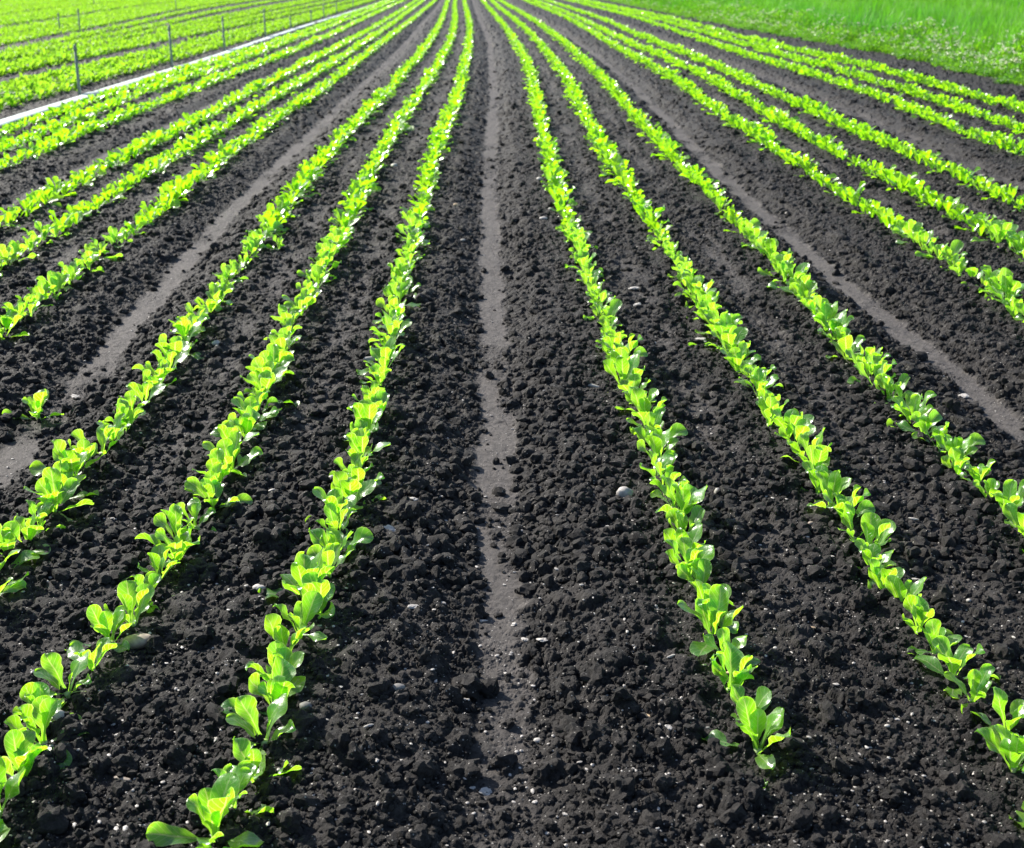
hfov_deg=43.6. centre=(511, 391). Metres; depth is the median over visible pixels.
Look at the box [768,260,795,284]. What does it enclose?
lettuce seedling
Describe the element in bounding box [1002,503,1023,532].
lettuce seedling
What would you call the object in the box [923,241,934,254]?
lettuce seedling
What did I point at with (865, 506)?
lettuce seedling
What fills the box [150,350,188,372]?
lettuce seedling
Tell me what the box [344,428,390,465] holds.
lettuce seedling
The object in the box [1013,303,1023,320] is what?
lettuce seedling
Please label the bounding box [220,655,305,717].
lettuce seedling
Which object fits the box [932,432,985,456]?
lettuce seedling
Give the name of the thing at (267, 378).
lettuce seedling
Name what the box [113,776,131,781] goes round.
stone chip
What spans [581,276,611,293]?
lettuce seedling
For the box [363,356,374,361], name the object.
stone
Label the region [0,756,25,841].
lettuce seedling
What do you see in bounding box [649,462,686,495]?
lettuce seedling
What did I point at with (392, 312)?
lettuce seedling
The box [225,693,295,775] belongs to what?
lettuce seedling
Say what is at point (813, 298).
lettuce seedling
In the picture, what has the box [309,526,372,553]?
lettuce seedling
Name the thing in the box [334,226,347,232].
lettuce seedling
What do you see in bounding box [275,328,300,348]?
lettuce seedling
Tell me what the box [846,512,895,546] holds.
lettuce seedling
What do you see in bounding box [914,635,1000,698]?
lettuce seedling
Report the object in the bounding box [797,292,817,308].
lettuce seedling
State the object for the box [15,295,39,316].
lettuce seedling
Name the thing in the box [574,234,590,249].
lettuce seedling
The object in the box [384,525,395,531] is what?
stone chip
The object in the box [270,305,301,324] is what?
lettuce seedling
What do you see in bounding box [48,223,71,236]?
lettuce seedling
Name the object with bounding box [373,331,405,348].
lettuce seedling
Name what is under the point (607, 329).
lettuce seedling
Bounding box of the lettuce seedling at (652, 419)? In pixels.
[626,406,665,445]
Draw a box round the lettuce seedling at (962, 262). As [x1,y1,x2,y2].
[948,257,967,276]
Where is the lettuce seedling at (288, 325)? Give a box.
[263,317,301,339]
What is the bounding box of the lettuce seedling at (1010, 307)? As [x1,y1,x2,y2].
[1002,296,1022,316]
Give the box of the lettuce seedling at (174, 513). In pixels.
[153,504,194,537]
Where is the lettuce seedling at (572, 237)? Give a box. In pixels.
[567,231,597,249]
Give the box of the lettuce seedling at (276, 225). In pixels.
[260,221,285,237]
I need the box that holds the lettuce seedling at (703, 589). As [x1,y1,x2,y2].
[694,579,738,633]
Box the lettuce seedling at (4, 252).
[0,244,21,265]
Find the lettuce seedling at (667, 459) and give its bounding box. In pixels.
[639,449,688,481]
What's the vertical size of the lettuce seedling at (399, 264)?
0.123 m
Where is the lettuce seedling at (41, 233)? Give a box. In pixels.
[21,227,52,246]
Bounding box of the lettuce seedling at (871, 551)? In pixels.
[854,538,896,589]
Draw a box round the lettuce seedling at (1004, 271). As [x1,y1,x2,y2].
[979,267,1019,296]
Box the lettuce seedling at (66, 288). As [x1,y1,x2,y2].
[61,273,71,291]
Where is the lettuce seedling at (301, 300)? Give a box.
[281,288,312,315]
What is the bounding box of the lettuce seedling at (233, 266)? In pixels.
[221,262,247,281]
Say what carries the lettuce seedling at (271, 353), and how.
on the ground at (492, 50)
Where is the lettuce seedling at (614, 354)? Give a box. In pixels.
[605,349,647,380]
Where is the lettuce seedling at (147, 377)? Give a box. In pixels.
[128,369,176,390]
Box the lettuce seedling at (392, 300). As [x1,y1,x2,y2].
[372,295,405,323]
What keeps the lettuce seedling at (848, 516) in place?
on the ground at (492, 50)
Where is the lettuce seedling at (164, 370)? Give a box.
[132,358,176,380]
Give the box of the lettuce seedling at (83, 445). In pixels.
[67,439,97,467]
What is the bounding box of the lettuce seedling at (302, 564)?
[258,546,334,597]
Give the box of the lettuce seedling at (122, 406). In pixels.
[105,398,145,432]
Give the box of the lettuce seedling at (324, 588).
[289,571,334,618]
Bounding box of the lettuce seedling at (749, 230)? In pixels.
[741,223,768,246]
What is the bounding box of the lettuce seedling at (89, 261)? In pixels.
[80,251,103,271]
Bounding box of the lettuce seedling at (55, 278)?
[35,271,69,298]
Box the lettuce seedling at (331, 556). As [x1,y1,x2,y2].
[307,542,349,577]
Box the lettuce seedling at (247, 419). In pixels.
[210,405,266,438]
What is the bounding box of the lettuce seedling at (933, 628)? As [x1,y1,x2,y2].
[907,619,961,654]
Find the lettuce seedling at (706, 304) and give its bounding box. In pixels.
[687,298,721,318]
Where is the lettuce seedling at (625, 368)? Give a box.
[603,352,644,389]
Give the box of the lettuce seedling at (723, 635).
[703,627,759,669]
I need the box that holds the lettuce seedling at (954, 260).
[940,251,967,270]
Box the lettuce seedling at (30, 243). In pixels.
[17,234,40,250]
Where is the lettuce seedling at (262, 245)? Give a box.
[255,237,265,251]
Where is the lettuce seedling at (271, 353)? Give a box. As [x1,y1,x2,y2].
[249,343,294,376]
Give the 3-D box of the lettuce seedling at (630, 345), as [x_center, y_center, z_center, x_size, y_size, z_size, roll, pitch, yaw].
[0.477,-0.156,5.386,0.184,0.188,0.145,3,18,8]
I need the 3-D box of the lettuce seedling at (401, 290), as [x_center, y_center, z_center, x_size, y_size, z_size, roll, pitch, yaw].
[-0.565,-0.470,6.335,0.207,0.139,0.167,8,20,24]
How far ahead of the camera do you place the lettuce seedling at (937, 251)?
7.51 m
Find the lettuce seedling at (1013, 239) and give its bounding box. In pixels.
[1006,230,1023,254]
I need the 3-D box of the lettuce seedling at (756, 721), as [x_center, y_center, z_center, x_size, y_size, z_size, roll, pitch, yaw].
[0.522,0.736,2.758,0.129,0.158,0.204,-15,23,-38]
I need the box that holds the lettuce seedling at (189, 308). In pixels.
[185,303,208,330]
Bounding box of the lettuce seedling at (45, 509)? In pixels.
[17,498,65,528]
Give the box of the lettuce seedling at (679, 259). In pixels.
[667,257,684,276]
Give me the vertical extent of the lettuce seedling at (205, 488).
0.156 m
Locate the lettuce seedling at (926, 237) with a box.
[912,230,937,249]
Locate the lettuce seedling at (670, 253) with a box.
[666,250,681,266]
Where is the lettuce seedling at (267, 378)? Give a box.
[240,370,299,406]
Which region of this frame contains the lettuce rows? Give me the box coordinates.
[0,0,1023,847]
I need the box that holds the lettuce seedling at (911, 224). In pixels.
[892,219,922,237]
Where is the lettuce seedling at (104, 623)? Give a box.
[69,604,135,651]
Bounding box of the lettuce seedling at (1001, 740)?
[974,724,1023,772]
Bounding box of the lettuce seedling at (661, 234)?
[645,228,667,240]
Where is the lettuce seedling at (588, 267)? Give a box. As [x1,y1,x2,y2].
[581,261,603,277]
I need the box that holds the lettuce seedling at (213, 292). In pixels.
[193,283,231,309]
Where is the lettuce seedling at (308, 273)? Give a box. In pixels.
[306,264,336,283]
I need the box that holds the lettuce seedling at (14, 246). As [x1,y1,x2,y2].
[7,240,38,260]
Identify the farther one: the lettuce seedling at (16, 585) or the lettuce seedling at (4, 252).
the lettuce seedling at (4, 252)
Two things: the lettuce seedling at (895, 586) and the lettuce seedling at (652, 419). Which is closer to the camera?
the lettuce seedling at (895, 586)
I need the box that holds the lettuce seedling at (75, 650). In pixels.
[67,637,116,670]
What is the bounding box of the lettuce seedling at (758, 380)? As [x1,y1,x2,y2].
[739,366,778,397]
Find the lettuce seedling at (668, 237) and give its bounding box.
[650,230,670,249]
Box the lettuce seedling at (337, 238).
[316,234,344,251]
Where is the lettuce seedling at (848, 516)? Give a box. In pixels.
[838,503,865,539]
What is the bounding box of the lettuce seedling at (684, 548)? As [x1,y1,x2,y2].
[665,535,714,575]
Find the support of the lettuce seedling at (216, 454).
on the ground at (492, 50)
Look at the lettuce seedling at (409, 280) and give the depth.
6.65 m
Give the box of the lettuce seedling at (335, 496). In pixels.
[305,487,362,538]
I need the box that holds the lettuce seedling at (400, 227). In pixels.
[396,220,424,241]
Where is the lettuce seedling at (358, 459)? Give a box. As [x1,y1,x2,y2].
[329,450,372,475]
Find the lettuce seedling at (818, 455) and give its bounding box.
[796,445,838,473]
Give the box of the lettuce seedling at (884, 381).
[874,373,912,403]
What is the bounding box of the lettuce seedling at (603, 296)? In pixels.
[587,290,615,306]
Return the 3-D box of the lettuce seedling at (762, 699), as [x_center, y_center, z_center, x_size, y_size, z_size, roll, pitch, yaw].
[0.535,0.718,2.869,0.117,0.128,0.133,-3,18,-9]
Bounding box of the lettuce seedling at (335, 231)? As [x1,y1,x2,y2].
[323,228,353,246]
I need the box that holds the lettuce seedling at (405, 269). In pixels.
[387,263,413,285]
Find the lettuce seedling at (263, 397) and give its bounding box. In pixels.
[237,386,278,412]
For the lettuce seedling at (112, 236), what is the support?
on the ground at (492, 50)
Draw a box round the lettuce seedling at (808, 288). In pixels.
[789,280,817,303]
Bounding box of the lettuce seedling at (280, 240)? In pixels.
[266,233,284,249]
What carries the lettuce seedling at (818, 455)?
on the ground at (492, 50)
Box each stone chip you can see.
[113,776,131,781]
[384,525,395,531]
[407,604,418,608]
[479,787,491,795]
[536,638,547,641]
[958,393,968,397]
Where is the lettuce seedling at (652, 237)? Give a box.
[647,231,668,240]
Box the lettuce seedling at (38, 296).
[23,292,52,310]
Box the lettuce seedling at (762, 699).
[730,682,771,720]
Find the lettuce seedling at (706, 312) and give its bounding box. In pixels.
[700,309,741,324]
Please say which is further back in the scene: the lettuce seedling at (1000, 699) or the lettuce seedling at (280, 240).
the lettuce seedling at (280, 240)
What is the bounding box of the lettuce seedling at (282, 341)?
[269,333,291,351]
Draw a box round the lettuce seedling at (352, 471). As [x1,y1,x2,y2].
[342,464,383,484]
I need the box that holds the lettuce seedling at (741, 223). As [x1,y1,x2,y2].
[735,218,766,235]
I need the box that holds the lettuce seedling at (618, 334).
[595,329,626,347]
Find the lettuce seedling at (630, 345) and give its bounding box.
[604,333,647,356]
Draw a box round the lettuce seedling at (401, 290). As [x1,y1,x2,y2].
[382,282,420,313]
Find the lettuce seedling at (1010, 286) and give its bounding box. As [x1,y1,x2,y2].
[984,274,1023,302]
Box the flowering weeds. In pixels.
[606,0,1023,85]
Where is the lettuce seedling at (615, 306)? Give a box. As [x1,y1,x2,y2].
[592,298,621,325]
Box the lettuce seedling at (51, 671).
[33,652,91,718]
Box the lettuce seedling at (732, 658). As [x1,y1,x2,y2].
[710,640,757,693]
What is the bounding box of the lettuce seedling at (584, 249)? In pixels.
[572,247,595,265]
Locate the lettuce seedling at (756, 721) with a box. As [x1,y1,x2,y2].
[702,696,790,769]
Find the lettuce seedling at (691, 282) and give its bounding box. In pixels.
[675,272,718,307]
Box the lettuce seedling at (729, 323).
[688,312,741,345]
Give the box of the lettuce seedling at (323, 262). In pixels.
[297,259,333,279]
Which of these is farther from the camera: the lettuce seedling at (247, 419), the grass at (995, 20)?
the grass at (995, 20)
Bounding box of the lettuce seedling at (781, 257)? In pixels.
[757,251,806,277]
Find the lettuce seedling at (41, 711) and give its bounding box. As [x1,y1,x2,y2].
[4,695,89,768]
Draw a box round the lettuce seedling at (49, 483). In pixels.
[24,467,93,520]
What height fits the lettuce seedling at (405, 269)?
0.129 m
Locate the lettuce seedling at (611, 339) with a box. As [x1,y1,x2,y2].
[596,334,622,354]
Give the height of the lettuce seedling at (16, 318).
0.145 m
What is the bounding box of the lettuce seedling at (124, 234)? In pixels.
[116,228,132,242]
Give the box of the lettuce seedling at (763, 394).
[758,389,787,410]
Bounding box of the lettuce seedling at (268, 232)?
[246,227,275,239]
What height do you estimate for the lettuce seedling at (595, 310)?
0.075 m
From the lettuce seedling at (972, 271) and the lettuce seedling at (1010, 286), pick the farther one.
the lettuce seedling at (972, 271)
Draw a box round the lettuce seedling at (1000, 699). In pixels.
[971,687,1023,736]
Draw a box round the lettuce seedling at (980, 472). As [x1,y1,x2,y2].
[957,459,995,481]
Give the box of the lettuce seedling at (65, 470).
[42,461,98,498]
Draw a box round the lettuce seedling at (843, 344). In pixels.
[826,335,865,359]
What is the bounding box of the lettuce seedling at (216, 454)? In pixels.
[184,448,229,488]
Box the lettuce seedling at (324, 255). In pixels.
[308,250,341,271]
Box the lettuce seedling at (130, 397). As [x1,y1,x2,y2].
[113,390,149,413]
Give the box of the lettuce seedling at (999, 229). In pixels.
[987,220,1018,242]
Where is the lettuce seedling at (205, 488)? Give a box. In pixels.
[184,476,252,510]
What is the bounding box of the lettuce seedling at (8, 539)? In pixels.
[0,521,50,554]
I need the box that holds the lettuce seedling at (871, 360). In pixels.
[857,353,889,377]
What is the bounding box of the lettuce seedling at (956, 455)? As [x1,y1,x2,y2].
[941,446,969,474]
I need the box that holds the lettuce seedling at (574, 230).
[567,227,591,234]
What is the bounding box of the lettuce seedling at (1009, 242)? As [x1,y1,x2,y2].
[997,232,1016,247]
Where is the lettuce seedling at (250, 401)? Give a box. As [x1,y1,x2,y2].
[231,390,281,429]
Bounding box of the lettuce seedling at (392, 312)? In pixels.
[378,308,405,321]
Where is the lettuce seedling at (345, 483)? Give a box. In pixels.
[331,471,385,504]
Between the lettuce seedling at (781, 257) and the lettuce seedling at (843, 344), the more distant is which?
the lettuce seedling at (781, 257)
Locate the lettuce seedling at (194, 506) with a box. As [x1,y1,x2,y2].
[175,497,216,531]
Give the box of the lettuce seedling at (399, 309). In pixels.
[386,304,409,320]
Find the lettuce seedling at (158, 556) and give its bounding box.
[121,543,184,580]
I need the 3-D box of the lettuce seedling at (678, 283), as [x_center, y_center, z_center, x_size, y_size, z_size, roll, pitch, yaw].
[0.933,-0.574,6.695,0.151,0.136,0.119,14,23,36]
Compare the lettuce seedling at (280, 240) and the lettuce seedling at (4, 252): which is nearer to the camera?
the lettuce seedling at (4, 252)
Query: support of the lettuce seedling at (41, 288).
on the ground at (492, 50)
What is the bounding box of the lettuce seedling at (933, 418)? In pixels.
[896,409,943,438]
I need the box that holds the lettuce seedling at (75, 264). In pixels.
[56,256,83,273]
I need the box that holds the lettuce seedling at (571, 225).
[558,223,580,242]
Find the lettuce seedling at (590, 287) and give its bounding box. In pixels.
[587,283,601,295]
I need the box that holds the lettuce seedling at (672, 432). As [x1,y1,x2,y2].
[631,423,687,451]
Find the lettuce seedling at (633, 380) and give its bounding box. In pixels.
[618,373,656,403]
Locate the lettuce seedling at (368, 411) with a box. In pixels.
[347,398,382,434]
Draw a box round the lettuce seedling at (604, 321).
[597,315,617,336]
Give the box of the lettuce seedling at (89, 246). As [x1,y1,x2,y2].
[84,243,122,260]
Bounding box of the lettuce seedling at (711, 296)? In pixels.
[695,290,718,307]
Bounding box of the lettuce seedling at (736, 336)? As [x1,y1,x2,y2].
[704,326,747,350]
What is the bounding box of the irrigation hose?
[0,6,366,125]
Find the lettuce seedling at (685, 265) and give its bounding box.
[677,260,697,273]
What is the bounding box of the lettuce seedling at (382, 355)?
[356,337,404,374]
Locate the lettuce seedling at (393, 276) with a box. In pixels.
[390,272,404,284]
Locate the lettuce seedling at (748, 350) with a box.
[717,341,755,355]
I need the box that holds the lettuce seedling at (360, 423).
[342,417,374,440]
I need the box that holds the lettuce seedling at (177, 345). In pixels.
[155,333,190,366]
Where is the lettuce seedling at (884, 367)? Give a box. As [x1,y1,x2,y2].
[847,359,896,386]
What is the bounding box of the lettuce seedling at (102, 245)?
[90,237,108,253]
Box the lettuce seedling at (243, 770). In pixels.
[211,760,273,814]
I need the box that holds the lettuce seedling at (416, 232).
[395,226,429,245]
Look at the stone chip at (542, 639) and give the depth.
3.29 m
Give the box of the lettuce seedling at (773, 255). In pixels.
[765,252,791,271]
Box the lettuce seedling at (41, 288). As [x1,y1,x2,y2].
[27,279,56,298]
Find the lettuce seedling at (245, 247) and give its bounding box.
[241,244,258,256]
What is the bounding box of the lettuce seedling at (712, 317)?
[695,308,733,333]
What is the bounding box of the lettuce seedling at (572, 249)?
[569,247,588,262]
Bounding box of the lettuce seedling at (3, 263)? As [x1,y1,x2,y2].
[0,257,6,270]
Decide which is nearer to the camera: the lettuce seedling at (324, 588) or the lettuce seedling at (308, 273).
the lettuce seedling at (324, 588)
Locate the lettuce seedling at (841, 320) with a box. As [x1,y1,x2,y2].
[814,312,853,339]
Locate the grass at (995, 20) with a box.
[620,0,1023,57]
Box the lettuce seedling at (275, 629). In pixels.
[264,613,306,673]
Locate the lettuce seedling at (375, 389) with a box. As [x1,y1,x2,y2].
[352,386,385,400]
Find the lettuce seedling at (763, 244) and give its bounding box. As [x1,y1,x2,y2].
[754,237,766,254]
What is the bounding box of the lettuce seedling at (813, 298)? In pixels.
[809,296,816,310]
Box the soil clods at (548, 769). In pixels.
[0,149,1023,847]
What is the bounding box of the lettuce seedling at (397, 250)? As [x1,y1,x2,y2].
[395,248,419,258]
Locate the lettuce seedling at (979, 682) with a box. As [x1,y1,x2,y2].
[944,663,994,713]
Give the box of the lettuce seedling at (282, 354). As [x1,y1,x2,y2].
[278,350,293,361]
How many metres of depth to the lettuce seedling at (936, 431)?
4.50 m
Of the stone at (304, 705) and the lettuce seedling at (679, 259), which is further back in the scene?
the lettuce seedling at (679, 259)
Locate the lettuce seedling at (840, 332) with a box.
[826,326,859,352]
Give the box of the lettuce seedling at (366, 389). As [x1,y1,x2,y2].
[362,380,384,393]
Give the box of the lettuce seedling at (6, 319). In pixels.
[0,309,17,331]
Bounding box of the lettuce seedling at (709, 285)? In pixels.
[682,280,716,302]
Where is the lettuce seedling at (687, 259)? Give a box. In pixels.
[670,255,689,266]
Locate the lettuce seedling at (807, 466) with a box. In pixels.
[800,460,839,501]
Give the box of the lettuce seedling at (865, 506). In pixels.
[822,484,874,521]
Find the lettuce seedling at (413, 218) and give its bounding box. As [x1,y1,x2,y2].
[402,211,429,231]
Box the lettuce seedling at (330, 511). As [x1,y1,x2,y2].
[316,502,356,543]
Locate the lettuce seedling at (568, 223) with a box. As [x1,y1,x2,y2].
[564,221,578,232]
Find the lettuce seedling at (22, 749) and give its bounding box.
[2,727,47,777]
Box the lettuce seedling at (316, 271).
[306,265,329,287]
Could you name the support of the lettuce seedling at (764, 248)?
on the ground at (492, 50)
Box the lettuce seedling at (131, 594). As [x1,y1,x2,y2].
[103,580,154,626]
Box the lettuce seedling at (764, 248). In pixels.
[755,238,792,262]
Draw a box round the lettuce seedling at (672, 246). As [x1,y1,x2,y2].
[664,241,677,253]
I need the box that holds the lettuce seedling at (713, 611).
[677,584,742,655]
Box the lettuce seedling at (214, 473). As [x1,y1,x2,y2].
[185,462,222,494]
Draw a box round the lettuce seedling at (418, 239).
[402,233,425,253]
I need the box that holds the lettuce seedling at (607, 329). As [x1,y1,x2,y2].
[600,326,623,334]
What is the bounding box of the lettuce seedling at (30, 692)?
[12,682,81,721]
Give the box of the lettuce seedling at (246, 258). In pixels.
[238,254,251,264]
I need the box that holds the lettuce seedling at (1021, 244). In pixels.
[1012,233,1023,257]
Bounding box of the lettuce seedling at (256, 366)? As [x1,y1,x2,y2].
[244,357,286,393]
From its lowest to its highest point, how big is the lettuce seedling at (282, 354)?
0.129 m
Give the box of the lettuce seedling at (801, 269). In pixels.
[766,262,809,288]
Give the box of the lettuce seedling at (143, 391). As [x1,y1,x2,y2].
[126,382,165,401]
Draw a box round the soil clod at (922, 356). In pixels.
[909,351,927,361]
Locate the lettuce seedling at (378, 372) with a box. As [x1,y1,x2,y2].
[360,363,390,386]
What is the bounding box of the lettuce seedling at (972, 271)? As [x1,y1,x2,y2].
[963,265,991,277]
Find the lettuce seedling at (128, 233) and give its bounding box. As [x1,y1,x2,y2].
[121,227,132,239]
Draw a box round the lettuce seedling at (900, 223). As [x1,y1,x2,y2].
[889,219,905,236]
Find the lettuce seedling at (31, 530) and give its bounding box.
[1,508,47,541]
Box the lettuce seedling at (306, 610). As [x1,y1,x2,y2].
[274,591,326,640]
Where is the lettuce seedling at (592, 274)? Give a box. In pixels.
[575,270,599,281]
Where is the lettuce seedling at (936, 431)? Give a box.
[912,421,948,452]
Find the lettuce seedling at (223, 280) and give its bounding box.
[216,278,236,292]
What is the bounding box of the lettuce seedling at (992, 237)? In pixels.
[971,219,1005,241]
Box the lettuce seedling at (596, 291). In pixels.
[586,288,600,302]
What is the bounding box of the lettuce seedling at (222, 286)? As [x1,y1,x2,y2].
[207,282,233,304]
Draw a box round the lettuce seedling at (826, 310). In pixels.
[812,295,849,334]
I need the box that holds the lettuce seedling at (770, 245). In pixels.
[757,237,794,264]
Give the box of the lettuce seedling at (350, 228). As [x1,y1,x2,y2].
[329,225,353,238]
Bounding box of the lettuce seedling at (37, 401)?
[2,389,63,420]
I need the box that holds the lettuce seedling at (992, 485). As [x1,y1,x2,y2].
[973,478,1001,498]
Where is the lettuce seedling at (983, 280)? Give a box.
[961,276,988,289]
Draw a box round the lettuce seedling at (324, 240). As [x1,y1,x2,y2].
[316,238,338,262]
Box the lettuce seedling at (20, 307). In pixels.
[0,294,31,320]
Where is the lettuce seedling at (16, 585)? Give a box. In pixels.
[0,572,28,594]
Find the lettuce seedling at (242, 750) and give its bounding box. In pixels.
[232,736,301,782]
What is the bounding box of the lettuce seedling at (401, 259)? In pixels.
[397,257,415,274]
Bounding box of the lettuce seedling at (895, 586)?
[884,575,926,601]
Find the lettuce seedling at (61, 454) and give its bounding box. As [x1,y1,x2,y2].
[29,439,106,476]
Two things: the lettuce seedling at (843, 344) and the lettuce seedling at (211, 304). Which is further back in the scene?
the lettuce seedling at (211, 304)
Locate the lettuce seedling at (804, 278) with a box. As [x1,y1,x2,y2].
[777,273,814,293]
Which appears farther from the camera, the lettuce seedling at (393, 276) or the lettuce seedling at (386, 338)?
the lettuce seedling at (393, 276)
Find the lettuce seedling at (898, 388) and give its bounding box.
[891,384,922,416]
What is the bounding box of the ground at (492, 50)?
[0,0,1023,847]
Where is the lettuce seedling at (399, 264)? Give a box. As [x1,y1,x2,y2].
[393,259,415,279]
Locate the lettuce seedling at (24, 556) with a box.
[0,549,39,569]
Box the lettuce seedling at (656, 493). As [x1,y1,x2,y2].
[650,479,687,515]
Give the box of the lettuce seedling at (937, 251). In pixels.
[915,243,950,258]
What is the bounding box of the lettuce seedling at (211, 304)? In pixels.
[194,298,221,311]
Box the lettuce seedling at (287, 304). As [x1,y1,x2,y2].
[284,292,317,308]
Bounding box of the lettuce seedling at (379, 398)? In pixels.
[371,389,389,410]
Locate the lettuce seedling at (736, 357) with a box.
[720,341,760,373]
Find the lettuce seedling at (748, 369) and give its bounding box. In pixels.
[734,364,783,391]
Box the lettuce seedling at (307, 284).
[296,280,317,293]
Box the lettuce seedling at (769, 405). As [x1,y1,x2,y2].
[756,396,788,431]
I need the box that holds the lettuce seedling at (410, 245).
[402,238,424,256]
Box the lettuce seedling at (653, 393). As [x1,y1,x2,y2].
[614,384,658,411]
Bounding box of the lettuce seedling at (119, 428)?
[96,412,130,440]
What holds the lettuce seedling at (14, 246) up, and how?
on the ground at (492, 50)
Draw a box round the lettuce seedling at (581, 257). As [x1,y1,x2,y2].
[565,249,595,270]
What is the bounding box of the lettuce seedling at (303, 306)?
[280,304,306,324]
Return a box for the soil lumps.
[0,61,1023,598]
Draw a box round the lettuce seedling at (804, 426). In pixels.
[775,419,821,447]
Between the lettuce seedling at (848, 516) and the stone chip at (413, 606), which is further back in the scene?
the lettuce seedling at (848, 516)
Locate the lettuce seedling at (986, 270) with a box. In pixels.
[976,265,1012,299]
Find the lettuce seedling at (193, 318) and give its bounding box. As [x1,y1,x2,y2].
[170,307,204,333]
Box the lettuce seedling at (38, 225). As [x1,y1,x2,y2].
[28,220,54,240]
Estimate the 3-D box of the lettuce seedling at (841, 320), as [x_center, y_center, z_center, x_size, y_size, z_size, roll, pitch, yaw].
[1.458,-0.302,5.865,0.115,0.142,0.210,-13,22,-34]
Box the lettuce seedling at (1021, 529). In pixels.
[1014,524,1023,535]
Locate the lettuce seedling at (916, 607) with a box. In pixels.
[902,595,953,636]
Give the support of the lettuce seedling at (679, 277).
on the ground at (492, 50)
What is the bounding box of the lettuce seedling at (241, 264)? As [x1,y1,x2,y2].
[229,259,246,273]
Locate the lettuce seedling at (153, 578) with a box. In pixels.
[131,571,173,612]
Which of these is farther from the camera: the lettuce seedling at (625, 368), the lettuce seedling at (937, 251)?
the lettuce seedling at (937, 251)
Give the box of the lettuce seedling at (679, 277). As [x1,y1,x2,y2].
[677,267,696,286]
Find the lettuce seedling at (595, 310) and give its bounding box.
[583,302,609,320]
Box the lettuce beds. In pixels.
[0,0,374,112]
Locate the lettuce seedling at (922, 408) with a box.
[886,390,936,427]
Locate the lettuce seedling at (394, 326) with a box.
[368,309,411,341]
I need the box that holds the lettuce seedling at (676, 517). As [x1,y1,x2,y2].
[666,505,704,531]
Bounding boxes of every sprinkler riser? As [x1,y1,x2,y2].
[73,43,81,95]
[77,8,80,32]
[168,25,172,67]
[221,16,225,50]
[263,8,265,36]
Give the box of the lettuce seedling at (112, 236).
[102,226,124,247]
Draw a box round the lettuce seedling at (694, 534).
[663,523,705,553]
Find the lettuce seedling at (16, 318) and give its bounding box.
[0,315,29,339]
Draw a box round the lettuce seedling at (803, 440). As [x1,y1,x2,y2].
[782,427,831,462]
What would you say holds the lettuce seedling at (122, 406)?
on the ground at (492, 50)
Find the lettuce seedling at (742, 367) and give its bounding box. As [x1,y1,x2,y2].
[739,364,756,377]
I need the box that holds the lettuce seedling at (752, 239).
[749,234,765,249]
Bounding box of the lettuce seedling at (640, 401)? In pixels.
[630,388,666,434]
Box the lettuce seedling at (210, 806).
[146,773,263,847]
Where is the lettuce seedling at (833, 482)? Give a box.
[807,469,857,507]
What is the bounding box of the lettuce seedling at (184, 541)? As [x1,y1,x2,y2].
[135,524,199,566]
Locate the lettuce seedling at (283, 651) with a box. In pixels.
[245,641,304,701]
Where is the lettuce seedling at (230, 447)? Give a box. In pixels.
[202,430,262,476]
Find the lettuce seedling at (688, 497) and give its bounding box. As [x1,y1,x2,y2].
[655,474,707,513]
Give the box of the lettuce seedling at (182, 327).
[168,313,209,341]
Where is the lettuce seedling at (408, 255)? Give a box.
[402,251,421,263]
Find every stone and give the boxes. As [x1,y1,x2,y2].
[52,710,64,720]
[119,633,150,649]
[212,340,219,345]
[252,584,265,591]
[299,701,311,710]
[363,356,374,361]
[392,683,404,690]
[616,486,632,497]
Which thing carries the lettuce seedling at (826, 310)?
on the ground at (492, 50)
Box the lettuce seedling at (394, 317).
[375,311,401,333]
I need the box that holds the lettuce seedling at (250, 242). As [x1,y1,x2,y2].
[240,236,262,255]
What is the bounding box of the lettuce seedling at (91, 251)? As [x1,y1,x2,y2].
[78,247,98,260]
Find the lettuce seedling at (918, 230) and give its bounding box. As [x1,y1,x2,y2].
[895,226,925,243]
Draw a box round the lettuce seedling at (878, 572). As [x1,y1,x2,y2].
[868,559,904,589]
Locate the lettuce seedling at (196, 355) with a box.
[168,336,203,359]
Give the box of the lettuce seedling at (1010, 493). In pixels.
[990,479,1023,511]
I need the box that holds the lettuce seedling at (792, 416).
[770,407,813,438]
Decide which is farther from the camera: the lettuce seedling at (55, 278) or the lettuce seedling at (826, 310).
the lettuce seedling at (55, 278)
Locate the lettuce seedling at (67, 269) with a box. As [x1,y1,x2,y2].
[62,265,84,284]
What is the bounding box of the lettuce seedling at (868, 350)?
[845,344,882,368]
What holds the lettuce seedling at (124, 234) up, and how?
on the ground at (492, 50)
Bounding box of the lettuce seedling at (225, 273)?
[212,265,236,281]
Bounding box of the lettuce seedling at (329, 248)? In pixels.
[316,242,336,268]
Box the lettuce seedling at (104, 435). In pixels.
[70,421,120,454]
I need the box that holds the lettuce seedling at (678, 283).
[673,268,703,292]
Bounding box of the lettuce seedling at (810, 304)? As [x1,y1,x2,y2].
[806,300,832,321]
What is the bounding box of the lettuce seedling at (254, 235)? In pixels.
[243,230,273,249]
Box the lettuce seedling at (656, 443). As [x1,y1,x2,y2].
[637,432,674,459]
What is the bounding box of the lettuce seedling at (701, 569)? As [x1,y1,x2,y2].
[677,558,733,605]
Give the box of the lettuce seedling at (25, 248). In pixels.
[9,243,28,259]
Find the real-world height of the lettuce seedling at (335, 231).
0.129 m
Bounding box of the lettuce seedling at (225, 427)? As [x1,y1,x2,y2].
[215,420,258,443]
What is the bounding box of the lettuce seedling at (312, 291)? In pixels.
[297,287,321,296]
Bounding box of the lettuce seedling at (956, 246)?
[936,239,963,264]
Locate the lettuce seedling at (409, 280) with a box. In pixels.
[395,276,420,297]

